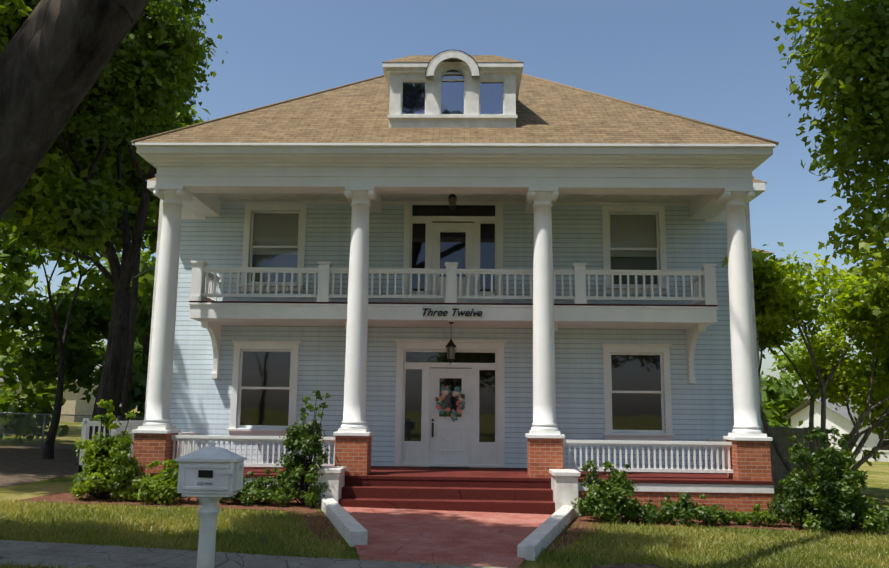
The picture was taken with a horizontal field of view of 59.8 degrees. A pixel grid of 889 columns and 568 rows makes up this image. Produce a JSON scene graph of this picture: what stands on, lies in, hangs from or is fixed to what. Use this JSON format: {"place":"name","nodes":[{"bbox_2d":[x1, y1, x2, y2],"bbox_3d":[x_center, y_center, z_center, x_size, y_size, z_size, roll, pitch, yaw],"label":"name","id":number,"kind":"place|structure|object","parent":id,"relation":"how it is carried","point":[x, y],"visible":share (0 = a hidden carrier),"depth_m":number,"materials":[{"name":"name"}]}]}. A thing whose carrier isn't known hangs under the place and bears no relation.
{"place":"outdoors","nodes":[
{"label":"outdoors","id":0,"kind":"place"},
{"bbox_2d":[0,443,131,486],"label":"dirt driveway","id":1,"kind":"structure","parent":0,"point":[21,464],"depth_m":22.02,"materials":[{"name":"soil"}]},
{"bbox_2d":[0,105,210,412],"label":"tree","id":2,"kind":"object","parent":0,"point":[13,234],"depth_m":34.13,"materials":[{"name":"green plant"}]},
{"bbox_2d":[0,540,510,567],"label":"sidewalk","id":3,"kind":"structure","parent":0,"point":[24,553],"depth_m":9.41,"materials":[{"name":"concrete"}]},
{"bbox_2d":[0,408,888,567],"bbox_3d":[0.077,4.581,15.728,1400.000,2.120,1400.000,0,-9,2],"label":"ground","id":4,"kind":"structure","parent":0,"point":[877,485],"depth_m":14.16,"materials":[{"name":"green plant"}]},
{"bbox_2d":[0,0,28,50],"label":"tree","id":5,"kind":"object","parent":4,"relation":"on","point":[6,6],"visible":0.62,"depth_m":18.71,"materials":[{"name":"green plant"}]},
{"bbox_2d":[0,363,119,421],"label":"neighbour house","id":6,"kind":"structure","parent":4,"relation":"on","point":[74,404],"depth_m":61.59,"materials":[{"name":"beige paint"}]},
{"bbox_2d":[0,412,143,449],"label":"chain link fence","id":7,"kind":"object","parent":4,"relation":"on","point":[43,429],"visible":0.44,"depth_m":28.15,"materials":[{"name":"grey metal"}]},
{"bbox_2d":[5,325,142,405],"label":"treeline leaves","id":8,"kind":"object","parent":4,"relation":"on","point":[138,354],"visible":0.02,"depth_m":83.16,"materials":[{"name":"green plant"}]},
{"bbox_2d":[0,0,149,219],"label":"tree","id":9,"kind":"object","parent":4,"relation":"on","point":[56,56],"visible":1,"depth_m":6.57,"materials":[{"name":"brown plant"}]},
{"bbox_2d":[0,277,153,445],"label":"trees","id":10,"kind":"object","parent":4,"relation":"on","point":[23,363],"visible":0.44,"depth_m":30.79,"materials":[{"name":"green plant"}]},
{"bbox_2d":[0,145,158,458],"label":"young tree","id":11,"kind":"object","parent":4,"relation":"on","point":[59,200],"depth_m":22.17,"materials":[{"name":"green plant"}]},
{"bbox_2d":[0,197,158,391],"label":"treeline","id":12,"kind":"object","parent":4,"relation":"on","point":[16,260],"visible":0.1,"depth_m":42.97,"materials":[{"name":"green plant"}]},
{"bbox_2d":[69,399,144,501],"bbox_3d":[-6.544,3.266,15.075,1.379,2.018,1.449,0,-9,2],"label":"corner bush","id":13,"kind":"object","parent":4,"relation":"on","point":[120,470],"depth_m":14.79,"materials":[{"name":"green plant"}]},
{"bbox_2d":[0,0,227,464],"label":"tree","id":14,"kind":"object","parent":4,"relation":"on","point":[149,71],"depth_m":23.07,"materials":[{"name":"plant"}]},
{"bbox_2d":[112,212,157,420],"bbox_3d":[-9.877,1.786,24.539,1.994,8.400,0.279,-1,-9,7],"label":"trunk","id":15,"kind":"object","parent":4,"relation":"on","point":[125,405],"visible":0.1,"depth_m":24.52,"materials":[{"name":"brown dark wood"}]},
{"bbox_2d":[128,459,191,504],"bbox_3d":[-5.336,3.772,14.723,1.436,0.900,1.186,0,-9,2],"label":"shrub","id":16,"kind":"object","parent":4,"relation":"on","point":[161,483],"depth_m":14.48,"materials":[{"name":"green plant"}]},
{"bbox_2d":[175,438,246,567],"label":"mailbox","id":17,"kind":"object","parent":4,"relation":"on","point":[220,470],"visible":1,"depth_m":6.50,"materials":[{"name":"white paint"}]},
{"bbox_2d":[195,467,302,506],"bbox_3d":[-3.702,3.923,14.955,2.258,0.786,1.067,0,-9,2],"label":"hedge","id":18,"kind":"object","parent":4,"relation":"on","point":[256,488],"depth_m":14.74,"materials":[{"name":"green plant"}]},
{"bbox_2d":[275,390,330,507],"bbox_3d":[-2.667,3.215,15.069,1.270,2.288,1.181,0,-9,2],"label":"bush","id":19,"kind":"object","parent":4,"relation":"on","point":[295,441],"depth_m":14.93,"materials":[{"name":"green plant"}]},
{"bbox_2d":[0,498,888,567],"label":"lawn grass","id":20,"kind":"structure","parent":4,"relation":"on","point":[655,544],"depth_m":11.38,"materials":[{"name":"green plant"}]},
{"bbox_2d":[343,507,550,567],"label":"front walk","id":21,"kind":"structure","parent":4,"relation":"on","point":[495,539],"depth_m":11.82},
{"bbox_2d":[320,498,574,560],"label":"walkway curbs","id":22,"kind":"structure","parent":4,"relation":"on","point":[349,527],"depth_m":11.58,"materials":[{"name":"white paint"}]},
{"bbox_2d":[314,466,580,516],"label":"stair pedestals","id":23,"kind":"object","parent":4,"relation":"on","point":[564,485],"depth_m":14.76,"materials":[{"name":"white paint"}]},
{"bbox_2d":[130,466,773,514],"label":"porch steps","id":24,"kind":"structure","parent":4,"relation":"on","point":[497,490],"depth_m":15.33,"materials":[{"name":"red brick"}]},
{"bbox_2d":[77,418,732,480],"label":"porch railings","id":25,"kind":"object","parent":24,"relation":"on","point":[187,442],"visible":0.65,"depth_m":15.85,"materials":[{"name":"white wood"}]},
{"bbox_2d":[17,493,886,552],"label":"mulch beds","id":26,"kind":"object","parent":4,"relation":"on","point":[293,506],"visible":0.5,"depth_m":14.22,"materials":[{"name":"brown soil"}]},
{"bbox_2d":[732,503,781,525],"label":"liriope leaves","id":27,"kind":"object","parent":26,"relation":"on","point":[765,517],"visible":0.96,"depth_m":14.15,"materials":[{"name":"green plant"}]},
{"bbox_2d":[571,460,656,523],"bbox_3d":[3.082,3.840,14.238,1.565,1.167,1.232,0,-9,2],"label":"bush","id":28,"kind":"object","parent":4,"relation":"on","point":[606,496],"depth_m":13.94,"materials":[{"name":"green plant"}]},
{"bbox_2d":[593,563,672,567],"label":"hitching stone","id":29,"kind":"object","parent":4,"relation":"on","point":[630,565],"visible":1,"depth_m":6.46,"materials":[{"name":"grey stone"}]},
{"bbox_2d":[641,492,736,525],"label":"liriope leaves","id":30,"kind":"object","parent":4,"relation":"on","point":[684,510],"visible":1,"depth_m":14.00,"materials":[{"name":"green plant"}]},
{"bbox_2d":[762,395,802,476],"bbox_3d":[10.098,5.072,26.510,5.003,3.873,5.645,0,-9,2],"label":"shrub","id":31,"kind":"object","parent":4,"relation":"on","point":[768,414],"visible":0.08,"depth_m":27.60,"materials":[{"name":"green plant"}]},
{"bbox_2d":[763,426,828,487],"bbox_3d":[9.830,5.070,22.525,2.745,1.885,0.060,0,-9,2],"label":"wooden fence","id":32,"kind":"object","parent":4,"relation":"on","point":[778,468],"visible":0.23,"depth_m":22.55,"materials":[{"name":"grey wood"}]},
{"bbox_2d":[772,397,820,426],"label":"treeline","id":33,"kind":"object","parent":4,"relation":"on","point":[783,424],"depth_m":71.65,"materials":[{"name":"green plant"}]},
{"bbox_2d":[722,242,888,475],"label":"mimosa tree","id":34,"kind":"object","parent":4,"relation":"on","point":[777,297],"depth_m":19.14,"materials":[{"name":"green plant"}]},
{"bbox_2d":[777,445,867,500],"bbox_3d":[8.398,4.324,17.103,1.889,1.502,1.897,0,-9,2],"label":"bush","id":35,"kind":"object","parent":4,"relation":"on","point":[811,464],"visible":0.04,"depth_m":16.88,"materials":[{"name":"green plant"}]},
{"bbox_2d":[763,426,888,532],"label":"bush","id":36,"kind":"object","parent":4,"relation":"on","point":[855,507],"depth_m":13.94,"materials":[{"name":"green plant"}]},
{"bbox_2d":[783,398,888,461],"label":"neighbour house","id":37,"kind":"structure","parent":4,"relation":"on","point":[840,421],"depth_m":43.06,"materials":[{"name":"white paint"}]},
{"bbox_2d":[0,0,888,407],"label":"sky","id":38,"kind":"structure","parent":0,"point":[715,62],"materials":[{"name":"blue"}]},
{"bbox_2d":[130,429,772,513],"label":"porch piers","id":39,"kind":"structure","parent":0,"point":[750,458],"depth_m":15.57,"materials":[{"name":"red brick"}]},
{"bbox_2d":[137,185,766,436],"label":"portico columns","id":40,"kind":"structure","parent":39,"relation":"on","point":[745,402],"depth_m":16.20,"materials":[{"name":"white wood"}]},
{"bbox_2d":[135,145,774,218],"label":"portico entablature","id":41,"kind":"structure","parent":40,"relation":"on","point":[695,179],"depth_m":16.56,"materials":[{"name":"white wood"}]},
{"bbox_2d":[448,194,456,210],"bbox_3d":[0.186,-1.971,18.118,0.202,0.534,0.224,0,-9,2],"label":"lantern","id":42,"kind":"object","parent":41,"relation":"hanging from","point":[452,198],"visible":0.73,"depth_m":18.05,"materials":[{"name":"black metal"}]},
{"bbox_2d":[131,73,778,257],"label":"house roof","id":43,"kind":"structure","parent":41,"relation":"on","point":[550,113],"depth_m":17.30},
{"bbox_2d":[382,50,523,127],"bbox_3d":[0.224,-4.153,18.951,3.180,2.040,3.520,0,-9,2],"label":"roof dormer","id":44,"kind":"object","parent":43,"relation":"on","point":[452,89],"visible":0.98,"depth_m":17.42,"materials":[{"name":"white paint"}]},
{"bbox_2d":[170,204,763,468],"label":"house walls","id":45,"kind":"structure","parent":0,"point":[703,409],"depth_m":18.69,"materials":[{"name":"blue wood"}]},
{"bbox_2d":[227,201,674,467],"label":"windows and doors","id":46,"kind":"structure","parent":45,"relation":"in","point":[427,434],"depth_m":18.69,"materials":[{"name":"white wood"}]},
{"bbox_2d":[435,381,464,421],"bbox_3d":[0.135,2.788,18.401,0.734,0.977,0.150,0,-9,2],"label":"door wreath","id":47,"kind":"object","parent":46,"relation":"attached to","point":[444,392],"depth_m":18.36,"materials":[{"name":"multicoloured plant"}]},
{"bbox_2d":[188,301,718,383],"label":"balcony","id":48,"kind":"structure","parent":45,"relation":"attached to","point":[213,317],"depth_m":17.36,"materials":[{"name":"white paint"}]},
{"bbox_2d":[445,322,456,363],"bbox_3d":[0.148,1.347,17.574,0.253,0.960,0.280,0,-9,2],"label":"lantern","id":49,"kind":"object","parent":48,"relation":"hanging from","point":[451,351],"visible":1,"depth_m":17.47,"materials":[{"name":"black metal"}]},
{"bbox_2d":[423,308,481,315],"bbox_3d":[0.178,0.632,17.235,1.333,0.174,0.032,0,-9,2],"label":"house name sign","id":50,"kind":"object","parent":48,"relation":"attached to","point":[461,312],"visible":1,"depth_m":17.22,"materials":[{"name":"black metal"}]},
{"bbox_2d":[189,261,717,304],"bbox_3d":[0.171,0.085,18.095,11.860,0.920,1.520,0,-9,2],"label":"balcony railing","id":51,"kind":"object","parent":48,"relation":"on","point":[703,286],"visible":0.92,"depth_m":17.45,"materials":[{"name":"white wood"}]},
{"bbox_2d":[147,180,765,221],"bbox_3d":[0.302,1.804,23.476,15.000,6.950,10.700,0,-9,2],"label":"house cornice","id":52,"kind":"structure","parent":45,"relation":"attached to","point":[187,214],"depth_m":18.98,"materials":[{"name":"white wood"}]},
{"bbox_2d":[144,199,760,429],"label":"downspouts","id":53,"kind":"object","parent":52,"relation":"attached to","point":[747,216],"visible":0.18,"depth_m":16.72,"materials":[{"name":"white paint"}]},
{"bbox_2d":[761,339,883,424],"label":"trees","id":54,"kind":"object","parent":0,"point":[772,389],"depth_m":53.79,"materials":[{"name":"green plant"}]},
{"bbox_2d":[771,0,888,288],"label":"tall tree","id":55,"kind":"object","parent":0,"point":[840,55],"depth_m":10.68,"materials":[{"name":"green plant"}]}
]}

